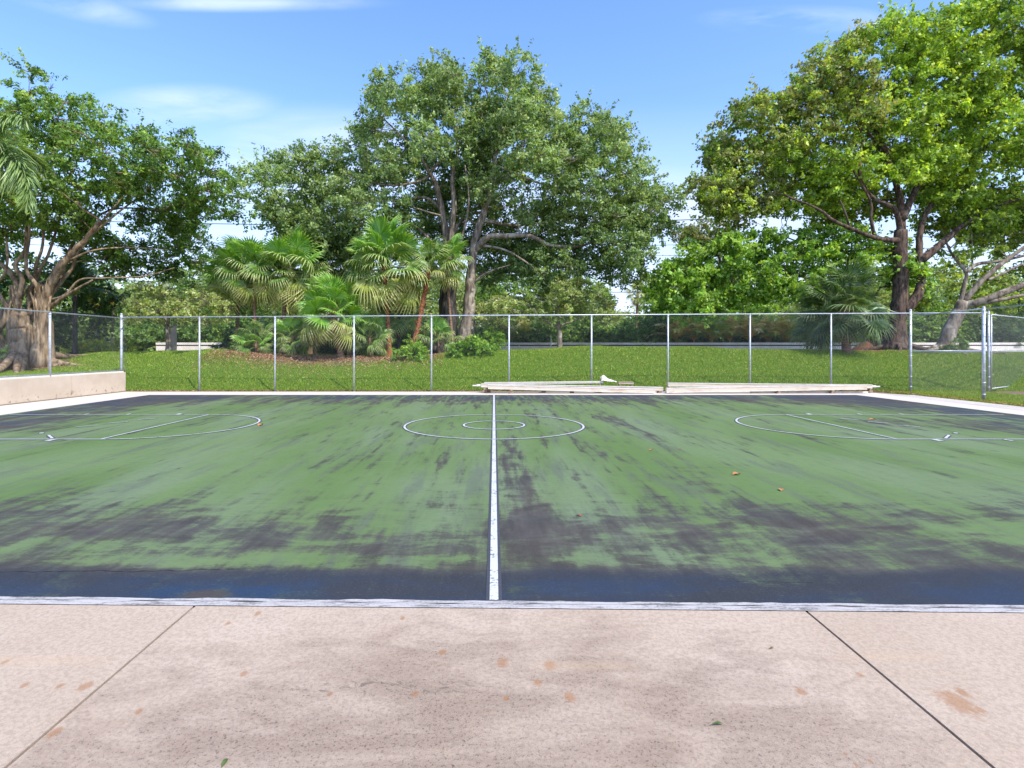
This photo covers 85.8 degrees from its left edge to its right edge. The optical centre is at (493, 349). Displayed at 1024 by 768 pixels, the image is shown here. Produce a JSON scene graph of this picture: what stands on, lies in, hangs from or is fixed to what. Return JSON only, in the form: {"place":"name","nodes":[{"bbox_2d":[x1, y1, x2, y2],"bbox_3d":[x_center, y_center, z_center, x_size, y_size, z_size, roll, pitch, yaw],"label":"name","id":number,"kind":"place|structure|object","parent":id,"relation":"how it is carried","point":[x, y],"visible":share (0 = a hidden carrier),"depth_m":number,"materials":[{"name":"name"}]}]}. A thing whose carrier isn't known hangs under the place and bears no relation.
{"place":"outdoors","nodes":[
{"label":"outdoors","id":0,"kind":"place"},
{"bbox_2d":[0,395,1023,604],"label":"sports court","id":1,"kind":"object","parent":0,"point":[322,497],"visible":0.99,"depth_m":5.64,"materials":[{"name":"paint"}]},
{"bbox_2d":[486,397,501,600],"bbox_3d":[0.000,1.526,11.062,0.098,0.001,15.415,0,0,0],"label":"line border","id":2,"kind":"object","parent":1,"relation":"on","point":[488,565],"visible":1,"depth_m":4.63,"materials":[{"name":"paint"}]},
{"bbox_2d":[490,395,497,599],"bbox_3d":[0.000,1.522,11.062,0.054,0.001,15.415,0,0,0],"label":"line","id":3,"kind":"object","parent":2,"relation":"on","point":[493,571],"visible":1,"depth_m":4.67,"materials":[{"name":"white paint"}]},
{"bbox_2d":[402,415,585,439],"bbox_3d":[0.000,1.526,11.220,3.683,0.001,3.683,0,0,0],"label":"center circle line","id":4,"kind":"object","parent":1,"relation":"on","point":[491,439],"visible":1,"depth_m":10.32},
{"bbox_2d":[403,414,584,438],"bbox_3d":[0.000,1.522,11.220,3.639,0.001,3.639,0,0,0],"label":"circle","id":5,"kind":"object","parent":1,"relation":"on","point":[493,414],"visible":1,"depth_m":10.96,"materials":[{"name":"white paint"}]},
{"bbox_2d":[899,439,1023,439],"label":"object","id":6,"kind":"object","parent":1,"relation":"on","point":[961,439],"visible":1,"depth_m":9.39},
{"bbox_2d":[0,604,1023,767],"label":"concrete walk","id":7,"kind":"structure","parent":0,"point":[108,686],"depth_m":2.49,"materials":[{"name":"concrete"}]},
{"bbox_2d":[0,596,1023,612],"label":"painted edge strip","id":8,"kind":"object","parent":7,"relation":"on","point":[517,604],"visible":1,"depth_m":3.31,"materials":[{"name":"paint"}]},
{"bbox_2d":[27,599,1000,607],"bbox_3d":[0.000,1.524,3.316,12.002,0.001,0.020,0,0,1],"label":"court boundary line","id":9,"kind":"object","parent":8,"relation":"on","point":[525,603],"visible":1,"depth_m":3.31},
{"bbox_2d":[0,0,1023,323],"label":"sky","id":10,"kind":"structure","parent":0,"point":[272,74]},
{"bbox_2d":[0,345,1023,406],"bbox_3d":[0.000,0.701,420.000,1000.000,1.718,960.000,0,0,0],"label":"ground","id":11,"kind":"structure","parent":0,"point":[234,365],"depth_m":22.54,"materials":[{"name":"plant"}]},
{"bbox_2d":[0,110,55,216],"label":"foxtail palm","id":12,"kind":"object","parent":11,"relation":"on","point":[15,167],"visible":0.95,"depth_m":17.80,"materials":[{"name":"plant"}]},
{"bbox_2d":[0,371,125,405],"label":"retaining wall","id":13,"kind":"structure","parent":11,"relation":"on","point":[20,390],"depth_m":17.12,"materials":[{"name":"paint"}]},
{"bbox_2d":[0,307,126,377],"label":"chain link fence","id":14,"kind":"object","parent":13,"relation":"on","point":[49,347],"visible":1,"depth_m":16.99,"materials":[{"name":"metal"}]},
{"bbox_2d":[0,239,143,352],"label":"shade tree","id":15,"kind":"object","parent":11,"relation":"on","point":[104,304],"visible":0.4,"depth_m":28.23,"materials":[{"name":"green plant"}]},
{"bbox_2d":[24,246,121,353],"bbox_3d":[-20.088,-2.336,26.448,4.393,5.400,4.449,0,0,0],"label":"feather palm","id":16,"kind":"object","parent":11,"relation":"on","point":[79,271],"visible":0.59,"depth_m":26.41,"materials":[{"name":"green plant"}]},
{"bbox_2d":[55,333,90,353],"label":"croton shrub","id":17,"kind":"object","parent":11,"relation":"on","point":[79,344],"visible":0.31,"depth_m":27.30,"materials":[{"name":"green plant"}]},
{"bbox_2d":[78,334,111,352],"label":"croton shrub","id":18,"kind":"object","parent":11,"relation":"on","point":[96,344],"visible":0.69,"depth_m":27.25,"materials":[{"name":"green plant"}]},
{"bbox_2d":[78,298,118,339],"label":"feather palm","id":19,"kind":"object","parent":11,"relation":"on","point":[114,309],"visible":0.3,"depth_m":29.28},
{"bbox_2d":[90,282,137,349],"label":"feather palm","id":20,"kind":"object","parent":11,"relation":"on","point":[121,298],"visible":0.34,"depth_m":29.47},
{"bbox_2d":[103,336,137,351],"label":"croton shrub","id":21,"kind":"object","parent":11,"relation":"on","point":[131,347],"visible":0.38,"depth_m":27.59,"materials":[{"name":"green plant"}]},
{"bbox_2d":[0,47,259,372],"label":"ficus tree","id":22,"kind":"object","parent":11,"relation":"on","point":[68,203],"visible":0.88,"depth_m":22.18,"materials":[{"name":"green plant"}]},
{"bbox_2d":[106,318,171,351],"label":"hedge shrub","id":23,"kind":"object","parent":11,"relation":"on","point":[147,334],"visible":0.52,"depth_m":35.03,"materials":[{"name":"green plant"}]},
{"bbox_2d":[67,282,214,342],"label":"shade tree","id":24,"kind":"object","parent":11,"relation":"on","point":[116,311],"visible":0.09,"depth_m":42.70,"materials":[{"name":"green plant"}]},
{"bbox_2d":[171,325,176,349],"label":"round column","id":25,"kind":"structure","parent":11,"relation":"on","point":[174,335],"depth_m":30.89,"materials":[{"name":"paint"}]},
{"bbox_2d":[118,280,246,350],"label":"young tree","id":26,"kind":"object","parent":11,"relation":"on","point":[189,305],"visible":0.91,"depth_m":24.31,"materials":[{"name":"green plant"}]},
{"bbox_2d":[152,317,222,350],"bbox_3d":[-19.872,-0.750,36.538,5.156,3.631,4.569,0,0,0],"label":"hedge shrub","id":27,"kind":"object","parent":11,"relation":"on","point":[190,337],"visible":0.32,"depth_m":35.17,"materials":[{"name":"green plant"}]},
{"bbox_2d":[192,312,252,342],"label":"hedge shrub","id":28,"kind":"object","parent":11,"relation":"on","point":[219,336],"visible":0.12,"depth_m":36.06,"materials":[{"name":"green plant"}]},
{"bbox_2d":[193,238,267,349],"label":"fan palm","id":29,"kind":"object","parent":11,"relation":"on","point":[212,286],"visible":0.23,"depth_m":26.68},
{"bbox_2d":[173,266,290,331],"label":"tree","id":30,"kind":"object","parent":11,"relation":"on","point":[258,312],"visible":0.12,"depth_m":39.84,"materials":[{"name":"green plant"}]},
{"bbox_2d":[208,317,269,351],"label":"hedge shrub","id":31,"kind":"object","parent":11,"relation":"on","point":[225,339],"visible":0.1,"depth_m":32.44,"materials":[{"name":"green plant"}]},
{"bbox_2d":[208,234,292,351],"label":"fan palm","id":32,"kind":"object","parent":11,"relation":"on","point":[236,251],"visible":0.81,"depth_m":25.33,"materials":[{"name":"plant"}]},
{"bbox_2d":[229,320,273,353],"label":"fan palm","id":33,"kind":"object","parent":11,"relation":"on","point":[260,331],"visible":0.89,"depth_m":25.08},
{"bbox_2d":[247,313,306,354],"bbox_3d":[-12.996,-0.556,33.113,3.862,3.343,4.429,0,0,-24],"label":"hedge shrub","id":34,"kind":"object","parent":11,"relation":"on","point":[271,339],"visible":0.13,"depth_m":32.04,"materials":[{"name":"green plant"}]},
{"bbox_2d":[241,223,328,353],"bbox_3d":[-9.815,-2.888,26.265,3.920,6.392,4.465,0,0,0],"label":"fan palm","id":35,"kind":"object","parent":11,"relation":"on","point":[295,248],"visible":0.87,"depth_m":25.46,"materials":[{"name":"plant"}]},
{"bbox_2d":[271,317,319,355],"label":"fan palm","id":36,"kind":"object","parent":11,"relation":"on","point":[287,327],"visible":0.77,"depth_m":24.69,"materials":[{"name":"plant"}]},
{"bbox_2d":[272,232,352,353],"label":"fan palm","id":37,"kind":"object","parent":11,"relation":"on","point":[347,256],"visible":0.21,"depth_m":27.47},
{"bbox_2d":[295,318,329,355],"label":"fan palm","id":38,"kind":"object","parent":11,"relation":"on","point":[315,352],"visible":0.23,"depth_m":25.14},
{"bbox_2d":[194,349,442,379],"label":"leaf litter","id":39,"kind":"object","parent":11,"relation":"on","point":[304,357],"visible":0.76,"depth_m":24.04,"materials":[{"name":"brown dry fallen leaves"}]},
{"bbox_2d":[294,271,367,358],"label":"fan palm","id":40,"kind":"object","parent":11,"relation":"on","point":[331,291],"visible":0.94,"depth_m":23.87,"materials":[{"name":"plant"}]},
{"bbox_2d":[305,327,366,354],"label":"hedge shrub","id":41,"kind":"object","parent":11,"relation":"on","point":[327,347],"visible":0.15,"depth_m":31.76,"materials":[{"name":"green plant"}]},
{"bbox_2d":[315,228,375,355],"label":"fan palm","id":42,"kind":"object","parent":11,"relation":"on","point":[345,275],"visible":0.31,"depth_m":27.71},
{"bbox_2d":[219,47,505,353],"bbox_3d":[-6.209,-7.696,28.434,14.351,16.260,10.255,0,0,0],"label":"oak tree","id":43,"kind":"object","parent":11,"relation":"on","point":[285,216],"visible":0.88,"depth_m":27.32,"materials":[{"name":"green plant"}]},
{"bbox_2d":[328,329,402,354],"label":"hedge shrub","id":44,"kind":"object","parent":11,"relation":"on","point":[361,333],"visible":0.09,"depth_m":31.67,"materials":[{"name":"green plant"}]},
{"bbox_2d":[343,311,393,355],"bbox_3d":[-5.716,-0.615,24.903,2.482,2.472,2.762,0,0,0],"label":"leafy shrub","id":45,"kind":"object","parent":11,"relation":"on","point":[378,324],"visible":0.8,"depth_m":24.74,"materials":[{"name":"plant"}]},
{"bbox_2d":[293,276,481,335],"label":"shade tree","id":46,"kind":"object","parent":11,"relation":"on","point":[437,295],"visible":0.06,"depth_m":41.90,"materials":[{"name":"green plant"}]},
{"bbox_2d":[342,212,434,355],"bbox_3d":[-4.780,-2.953,25.355,4.265,6.696,4.350,0,0,0],"label":"fan palm","id":47,"kind":"object","parent":11,"relation":"on","point":[398,243],"visible":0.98,"depth_m":24.65,"materials":[{"name":"plant"}]},
{"bbox_2d":[368,283,431,352],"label":"fan palm","id":48,"kind":"object","parent":11,"relation":"on","point":[397,326],"visible":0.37,"depth_m":26.96,"materials":[{"name":"green plant"}]},
{"bbox_2d":[389,334,432,361],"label":"leafy shrub","id":49,"kind":"object","parent":11,"relation":"on","point":[421,354],"visible":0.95,"depth_m":23.76,"materials":[{"name":"green plant"}]},
{"bbox_2d":[377,317,457,354],"bbox_3d":[-4.331,-0.538,32.963,5.285,2.923,4.246,0,0,0],"label":"hedge shrub","id":50,"kind":"object","parent":11,"relation":"on","point":[427,346],"visible":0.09,"depth_m":31.89,"materials":[{"name":"green plant"}]},
{"bbox_2d":[393,235,464,351],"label":"fan palm","id":51,"kind":"object","parent":11,"relation":"on","point":[440,256],"visible":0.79,"depth_m":25.43,"materials":[{"name":"plant"}]},
{"bbox_2d":[412,316,462,352],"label":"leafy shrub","id":52,"kind":"object","parent":11,"relation":"on","point":[436,325],"visible":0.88,"depth_m":25.32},
{"bbox_2d":[419,233,473,341],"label":"fan palm","id":53,"kind":"object","parent":11,"relation":"on","point":[454,241],"visible":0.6,"depth_m":26.22,"materials":[{"name":"plant"}]},
{"bbox_2d":[457,307,483,340],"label":"hedge shrub","id":54,"kind":"object","parent":11,"relation":"on","point":[478,330],"visible":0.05,"depth_m":35.52,"materials":[{"name":"green plant"}]},
{"bbox_2d":[445,333,504,358],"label":"clipped bush","id":55,"kind":"object","parent":11,"relation":"on","point":[458,348],"visible":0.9,"depth_m":23.85,"materials":[{"name":"green plant"}]},
{"bbox_2d":[481,327,511,349],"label":"leafy shrub","id":56,"kind":"object","parent":11,"relation":"on","point":[494,334],"visible":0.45,"depth_m":26.77,"materials":[{"name":"green plant"}]},
{"bbox_2d":[477,318,533,345],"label":"hedge shrub","id":57,"kind":"object","parent":11,"relation":"on","point":[513,333],"visible":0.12,"depth_m":35.07,"materials":[{"name":"green plant"}]},
{"bbox_2d":[0,392,1023,414],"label":"concrete border","id":58,"kind":"object","parent":11,"relation":"on","point":[48,404],"visible":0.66,"depth_m":18.95,"materials":[{"name":"concrete"}]},
{"bbox_2d":[484,381,602,392],"bbox_3d":[1.788,1.323,19.865,4.298,0.410,0.150,0,0,0],"label":"plank","id":59,"kind":"object","parent":58,"relation":"on","point":[552,382],"visible":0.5,"depth_m":19.81,"materials":[{"name":"paint"}]},
{"bbox_2d":[473,383,662,392],"bbox_3d":[2.623,1.361,19.626,6.774,0.335,0.160,0,0,0],"label":"plank","id":60,"kind":"object","parent":58,"relation":"on","point":[658,389],"visible":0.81,"depth_m":19.57,"materials":[{"name":"paint"}]},
{"bbox_2d":[488,385,654,393],"bbox_3d":[2.723,1.373,19.380,5.872,0.310,0.171,0,0,0],"label":"plank","id":61,"kind":"object","parent":58,"relation":"on","point":[566,388],"visible":1,"depth_m":19.32,"materials":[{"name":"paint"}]},
{"bbox_2d":[665,384,866,393],"bbox_3d":[9.578,1.373,19.395,7.069,0.310,0.171,0,0,0],"label":"plank","id":62,"kind":"object","parent":58,"relation":"on","point":[831,388],"visible":1,"depth_m":19.34,"materials":[{"name":"paint"}]},
{"bbox_2d":[667,383,879,392],"bbox_3d":[9.973,1.345,19.645,7.576,0.365,0.170,0,0,0],"label":"plank","id":63,"kind":"object","parent":58,"relation":"on","point":[869,387],"visible":0.62,"depth_m":19.59,"materials":[{"name":"paint"}]},
{"bbox_2d":[750,391,867,392],"bbox_3d":[11.178,1.494,19.554,4.144,0.052,0.112,0,0,0],"label":"plank","id":64,"kind":"object","parent":58,"relation":"on","point":[809,391],"visible":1,"depth_m":19.50,"materials":[{"name":"paint"}]},
{"bbox_2d":[0,259,1023,352],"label":"wood","id":65,"kind":"object","parent":11,"relation":"on","point":[939,294],"visible":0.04,"depth_m":51.64,"materials":[{"name":"green plant"}]},
{"bbox_2d":[120,309,911,391],"bbox_3d":[0.819,0.055,20.500,29.470,3.151,0.115,0,0,0],"label":"chain link fence","id":66,"kind":"object","parent":11,"relation":"on","point":[599,335],"visible":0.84,"depth_m":20.47,"materials":[{"name":"metal"}]},
{"bbox_2d":[462,272,617,327],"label":"shade tree","id":67,"kind":"object","parent":11,"relation":"on","point":[503,288],"visible":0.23,"depth_m":42.96,"materials":[{"name":"green plant"}]},
{"bbox_2d":[513,306,577,342],"bbox_3d":[3.196,-0.927,36.125,5.255,4.120,4.841,0,0,0],"label":"hedge shrub","id":68,"kind":"object","parent":11,"relation":"on","point":[539,333],"visible":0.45,"depth_m":35.21,"materials":[{"name":"green plant"}]},
{"bbox_2d":[473,276,628,346],"bbox_3d":[2.765,-1.817,27.523,7.696,4.022,4.393,0,0,0],"label":"young tree","id":69,"kind":"object","parent":11,"relation":"on","point":[551,300],"visible":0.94,"depth_m":26.88,"materials":[{"name":"green plant"}]},
{"bbox_2d":[448,35,690,341],"bbox_3d":[3.091,-7.679,28.236,13.368,16.235,9.363,0,0,0],"label":"oak tree","id":70,"kind":"object","parent":11,"relation":"on","point":[519,118],"visible":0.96,"depth_m":26.94,"materials":[{"name":"green plant"}]},
{"bbox_2d":[552,315,610,342],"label":"hedge shrub","id":71,"kind":"object","parent":11,"relation":"on","point":[582,334],"visible":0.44,"depth_m":35.40,"materials":[{"name":"green plant"}]},
{"bbox_2d":[156,343,1023,353],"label":"wall","id":72,"kind":"structure","parent":11,"relation":"on","point":[182,346],"depth_m":34.00,"materials":[{"name":"concrete"}]},
{"bbox_2d":[592,313,665,346],"bbox_3d":[8.522,-0.649,35.970,5.462,3.791,4.436,0,0,0],"label":"hedge shrub","id":73,"kind":"object","parent":11,"relation":"on","point":[617,335],"visible":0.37,"depth_m":35.00,"materials":[{"name":"green plant"}]},
{"bbox_2d":[625,282,645,327],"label":"young tree","id":74,"kind":"object","parent":11,"relation":"on","point":[637,296],"visible":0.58,"depth_m":57.87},
{"bbox_2d":[631,307,693,342],"bbox_3d":[10.806,-0.897,36.677,4.578,4.214,4.551,0,0,0],"label":"hedge shrub","id":75,"kind":"object","parent":11,"relation":"on","point":[654,319],"visible":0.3,"depth_m":35.53,"materials":[{"name":"green plant"}]},
{"bbox_2d":[647,312,703,342],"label":"areca palm","id":76,"kind":"object","parent":11,"relation":"on","point":[677,331],"visible":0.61,"depth_m":34.92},
{"bbox_2d":[666,317,723,342],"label":"areca palm","id":77,"kind":"object","parent":11,"relation":"on","point":[693,335],"visible":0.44,"depth_m":35.41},
{"bbox_2d":[681,330,725,342],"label":"hedge shrub","id":78,"kind":"object","parent":11,"relation":"on","point":[700,339],"visible":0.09,"depth_m":37.97,"materials":[{"name":"green plant"}]},
{"bbox_2d":[668,214,746,342],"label":"olive tree","id":79,"kind":"object","parent":11,"relation":"on","point":[694,232],"visible":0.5,"depth_m":36.65,"materials":[{"name":"green plant"}]},
{"bbox_2d":[682,313,741,342],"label":"areca palm","id":80,"kind":"object","parent":11,"relation":"on","point":[717,332],"visible":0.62,"depth_m":34.92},
{"bbox_2d":[641,249,795,338],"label":"shade tree","id":81,"kind":"object","parent":11,"relation":"on","point":[764,308],"visible":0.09,"depth_m":41.00,"materials":[{"name":"green plant"}]},
{"bbox_2d":[697,312,754,342],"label":"areca palm","id":82,"kind":"object","parent":11,"relation":"on","point":[729,319],"visible":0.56,"depth_m":35.43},
{"bbox_2d":[714,316,774,342],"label":"hedge shrub","id":83,"kind":"object","parent":11,"relation":"on","point":[755,339],"visible":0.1,"depth_m":37.76,"materials":[{"name":"green plant"}]},
{"bbox_2d":[717,311,781,342],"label":"areca palm","id":84,"kind":"object","parent":11,"relation":"on","point":[745,328],"visible":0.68,"depth_m":34.97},
{"bbox_2d":[739,311,797,342],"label":"areca palm","id":85,"kind":"object","parent":11,"relation":"on","point":[767,320],"visible":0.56,"depth_m":35.42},
{"bbox_2d":[757,307,803,342],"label":"areca palm","id":86,"kind":"object","parent":11,"relation":"on","point":[784,325],"visible":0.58,"depth_m":34.99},
{"bbox_2d":[640,214,939,342],"bbox_3d":[14.185,-3.131,26.841,14.159,6.900,4.196,0,0,0],"label":"maple tree","id":87,"kind":"object","parent":11,"relation":"on","point":[690,281],"visible":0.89,"depth_m":26.28,"materials":[{"name":"green plant"}]},
{"bbox_2d":[766,311,833,342],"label":"hedge shrub","id":88,"kind":"object","parent":11,"relation":"on","point":[774,339],"visible":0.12,"depth_m":35.51,"materials":[{"name":"green plant"}]},
{"bbox_2d":[789,290,860,348],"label":"fan palm","id":89,"kind":"object","parent":11,"relation":"on","point":[802,329],"visible":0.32,"depth_m":25.50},
{"bbox_2d":[791,256,899,352],"bbox_3d":[15.482,-1.834,24.222,3.863,4.441,3.707,0,0,-15],"label":"fan palm","id":90,"kind":"object","parent":11,"relation":"on","point":[866,324],"visible":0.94,"depth_m":23.76,"materials":[{"name":"plant"}]},
{"bbox_2d":[675,0,1023,351],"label":"shade tree","id":91,"kind":"object","parent":11,"relation":"on","point":[838,90],"visible":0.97,"depth_m":25.84,"materials":[{"name":"green plant"}]},
{"bbox_2d":[774,279,936,342],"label":"shade tree","id":92,"kind":"object","parent":11,"relation":"on","point":[886,295],"visible":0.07,"depth_m":39.73,"materials":[{"name":"green plant"}]},
{"bbox_2d":[852,340,882,349],"bbox_3d":[18.344,-0.176,26.813,2.115,0.672,1.261,0,0,0],"label":"mulch mound","id":93,"kind":"object","parent":11,"relation":"on","point":[866,345],"visible":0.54,"depth_m":26.54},
{"bbox_2d":[855,316,923,342],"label":"hedge shrub","id":94,"kind":"object","parent":11,"relation":"on","point":[874,338],"visible":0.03,"depth_m":35.80,"materials":[{"name":"green plant"}]},
{"bbox_2d":[906,297,981,342],"bbox_3d":[29.296,-1.064,36.821,5.981,4.809,5.120,0,0,0],"label":"hedge shrub","id":95,"kind":"object","parent":11,"relation":"on","point":[927,331],"visible":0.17,"depth_m":35.71,"materials":[{"name":"green plant"}]},
{"bbox_2d":[911,306,985,399],"bbox_3d":[15.274,0.144,18.635,0.117,2.972,3.513,0,0,7],"label":"chain link fence","id":96,"kind":"object","parent":11,"relation":"on","point":[983,351],"visible":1,"depth_m":17.77,"materials":[{"name":"metal"}]},
{"bbox_2d":[913,311,989,391],"bbox_3d":[16.935,0.093,20.407,2.678,3.074,0.100,0,0,5],"label":"chain link fence","id":97,"kind":"object","parent":11,"relation":"on","point":[987,350],"visible":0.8,"depth_m":20.34,"materials":[{"name":"metal"}]},
{"bbox_2d":[990,314,1023,388],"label":"chain link gate","id":98,"kind":"structure","parent":97,"relation":"attached to","point":[991,350],"depth_m":20.90,"materials":[{"name":"metal"}]},
{"bbox_2d":[939,337,969,349],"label":"leafy shrub","id":99,"kind":"object","parent":11,"relation":"on","point":[947,347],"visible":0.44,"depth_m":25.00,"materials":[{"name":"green plant"}]},
{"bbox_2d":[886,391,1023,405],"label":"leaf litter","id":100,"kind":"object","parent":11,"relation":"on","point":[1017,404],"visible":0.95,"depth_m":17.09,"materials":[{"name":"plant"}]},
{"bbox_2d":[915,246,1023,333],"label":"shade tree","id":101,"kind":"object","parent":11,"relation":"on","point":[1010,279],"visible":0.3,"depth_m":37.60,"materials":[{"name":"green plant"}]},
{"bbox_2d":[925,208,1023,356],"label":"leaning tree","id":102,"kind":"object","parent":11,"relation":"on","point":[964,302],"visible":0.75,"depth_m":25.83,"materials":[{"name":"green plant"}]},
{"bbox_2d":[941,310,1023,344],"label":"hedge shrub","id":103,"kind":"object","parent":11,"relation":"on","point":[979,332],"visible":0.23,"depth_m":35.16,"materials":[{"name":"green plant"}]},
{"bbox_2d":[985,304,1023,401],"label":"chain link fence","id":104,"kind":"object","parent":11,"relation":"on","point":[1015,306],"visible":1,"depth_m":16.19,"materials":[{"name":"metal"}]},
{"bbox_2d":[994,301,1023,341],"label":"hedge shrub","id":105,"kind":"object","parent":11,"relation":"on","point":[1019,313],"visible":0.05,"depth_m":36.70,"materials":[{"name":"green plant"}]},
{"bbox_2d":[127,389,906,390],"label":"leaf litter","id":106,"kind":"object","parent":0,"point":[410,390],"visible":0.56,"depth_m":20.55,"materials":[{"name":"plant"}]},
{"label":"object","id":107,"kind":"structure","parent":0,"visible":0},
{"bbox_2d":[9,414,208,414],"bbox_3d":[-9.090,1.522,13.020,4.720,0.001,0.039,0,0,0],"label":"key line","id":108,"kind":"object","parent":107,"relation":"on","point":[108,414],"visible":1,"depth_m":13.00,"materials":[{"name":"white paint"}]},
{"label":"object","id":109,"kind":"structure","parent":0,"visible":0},
{"bbox_2d":[786,414,1004,414],"bbox_3d":[9.475,1.522,13.020,5.150,0.001,0.039,0,0,0],"label":"key line","id":110,"kind":"object","parent":109,"relation":"on","point":[895,414],"visible":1,"depth_m":13.00,"materials":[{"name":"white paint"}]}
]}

